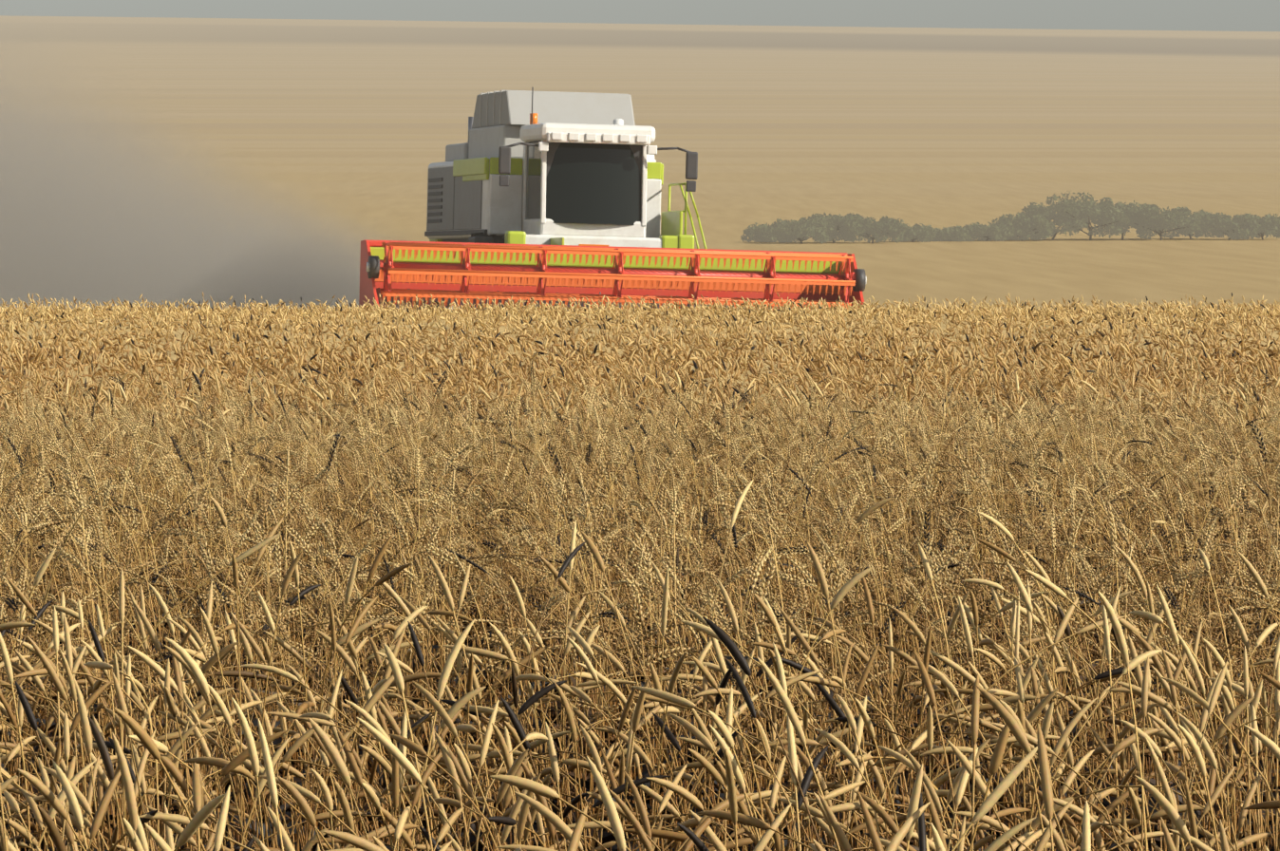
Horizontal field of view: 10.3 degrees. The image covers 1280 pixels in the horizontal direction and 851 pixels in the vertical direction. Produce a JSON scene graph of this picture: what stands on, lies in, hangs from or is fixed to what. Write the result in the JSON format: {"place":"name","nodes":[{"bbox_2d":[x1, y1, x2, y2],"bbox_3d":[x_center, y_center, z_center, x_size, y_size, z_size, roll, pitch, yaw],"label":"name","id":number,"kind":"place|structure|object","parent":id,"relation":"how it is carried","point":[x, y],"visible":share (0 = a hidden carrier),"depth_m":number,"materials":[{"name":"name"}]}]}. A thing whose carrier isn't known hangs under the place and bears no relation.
{"place":"outdoors","nodes":[
{"label":"outdoors","id":0,"kind":"place"},
{"bbox_2d":[0,15,1279,806],"bbox_3d":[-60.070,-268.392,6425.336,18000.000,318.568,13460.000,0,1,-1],"label":"field ground","id":1,"kind":"structure","parent":0,"point":[362,121],"depth_m":1314.40,"materials":[{"name":"beige plant"}]},
{"bbox_2d":[358,87,866,311],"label":"combine harvester","id":2,"kind":"object","parent":1,"relation":"on","point":[548,197],"visible":0.75,"depth_m":128.44,"materials":[{"name":"white paint"}]},
{"bbox_2d":[0,345,1279,850],"bbox_3d":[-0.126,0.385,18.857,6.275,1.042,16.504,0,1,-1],"label":"wheat","id":3,"kind":"object","parent":1,"relation":"on","point":[1157,524],"visible":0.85,"depth_m":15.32,"materials":[{"name":"yellow plant"}]},
{"bbox_2d":[0,291,1279,389],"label":"wheat","id":4,"kind":"object","parent":1,"relation":"on","point":[558,312],"visible":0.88,"depth_m":73.35,"materials":[{"name":"yellow plant"}]},
{"bbox_2d":[0,342,1279,522],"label":"wheat","id":5,"kind":"object","parent":1,"relation":"on","point":[995,379],"visible":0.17,"depth_m":40.13,"materials":[{"name":"yellow plant"}]},
{"bbox_2d":[0,307,1279,459],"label":"wheat field","id":6,"kind":"structure","parent":1,"relation":"on","point":[596,329],"depth_m":71.36,"materials":[{"name":"beige plant"}]},
{"bbox_2d":[740,222,790,242],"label":"tree","id":7,"kind":"object","parent":1,"relation":"on","point":[762,233],"visible":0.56,"depth_m":423.17,"materials":[{"name":"green plant"}]},
{"bbox_2d":[769,216,836,243],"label":"tree","id":8,"kind":"object","parent":1,"relation":"on","point":[801,229],"visible":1,"depth_m":419.13,"materials":[{"name":"green plant"}]},
{"bbox_2d":[808,212,868,243],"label":"tree","id":9,"kind":"object","parent":1,"relation":"on","point":[836,220],"visible":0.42,"depth_m":422.10,"materials":[{"name":"green plant"}]},
{"bbox_2d":[837,214,908,243],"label":"tree","id":10,"kind":"object","parent":1,"relation":"on","point":[853,225],"visible":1,"depth_m":420.24,"materials":[{"name":"green plant"}]},
{"bbox_2d":[886,223,938,242],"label":"tree","id":11,"kind":"object","parent":1,"relation":"on","point":[923,233],"visible":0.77,"depth_m":425.08,"materials":[{"name":"green plant"}]},
{"bbox_2d":[930,225,977,241],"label":"tree","id":12,"kind":"object","parent":1,"relation":"on","point":[952,234],"visible":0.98,"depth_m":426.89,"materials":[{"name":"green plant"}]},
{"bbox_2d":[961,222,1025,241],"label":"tree","id":13,"kind":"object","parent":1,"relation":"on","point":[992,232],"visible":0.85,"depth_m":428.07,"materials":[{"name":"green plant"}]},
{"bbox_2d":[987,212,1055,241],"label":"tree","id":14,"kind":"object","parent":1,"relation":"on","point":[1042,226],"visible":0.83,"depth_m":428.97,"materials":[{"name":"green plant"}]},
{"bbox_2d":[1016,201,1085,240],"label":"tree","id":15,"kind":"object","parent":1,"relation":"on","point":[1049,214],"visible":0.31,"depth_m":432.20,"materials":[{"name":"green plant"}]},
{"bbox_2d":[1046,190,1129,240],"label":"tree","id":16,"kind":"object","parent":1,"relation":"on","point":[1078,216],"visible":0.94,"depth_m":430.49,"materials":[{"name":"green plant"}]},
{"bbox_2d":[1091,196,1160,239],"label":"tree","id":17,"kind":"object","parent":1,"relation":"on","point":[1120,205],"visible":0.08,"depth_m":433.39,"materials":[{"name":"green plant"}]},
{"bbox_2d":[1118,204,1201,240],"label":"tree","id":18,"kind":"object","parent":1,"relation":"on","point":[1157,221],"visible":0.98,"depth_m":431.23,"materials":[{"name":"green plant"}]},
{"bbox_2d":[1159,206,1217,239],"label":"tree","id":19,"kind":"object","parent":1,"relation":"on","point":[1200,214],"visible":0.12,"depth_m":435.87,"materials":[{"name":"green plant"}]},
{"bbox_2d":[1189,211,1259,240],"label":"tree","id":20,"kind":"object","parent":1,"relation":"on","point":[1225,224],"visible":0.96,"depth_m":432.39,"materials":[{"name":"green plant"}]},
{"bbox_2d":[1239,213,1279,239],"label":"tree","id":21,"kind":"object","parent":1,"relation":"on","point":[1269,224],"visible":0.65,"depth_m":433.01,"materials":[{"name":"green plant"}]},
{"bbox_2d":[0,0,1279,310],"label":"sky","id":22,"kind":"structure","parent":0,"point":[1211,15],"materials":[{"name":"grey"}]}
]}

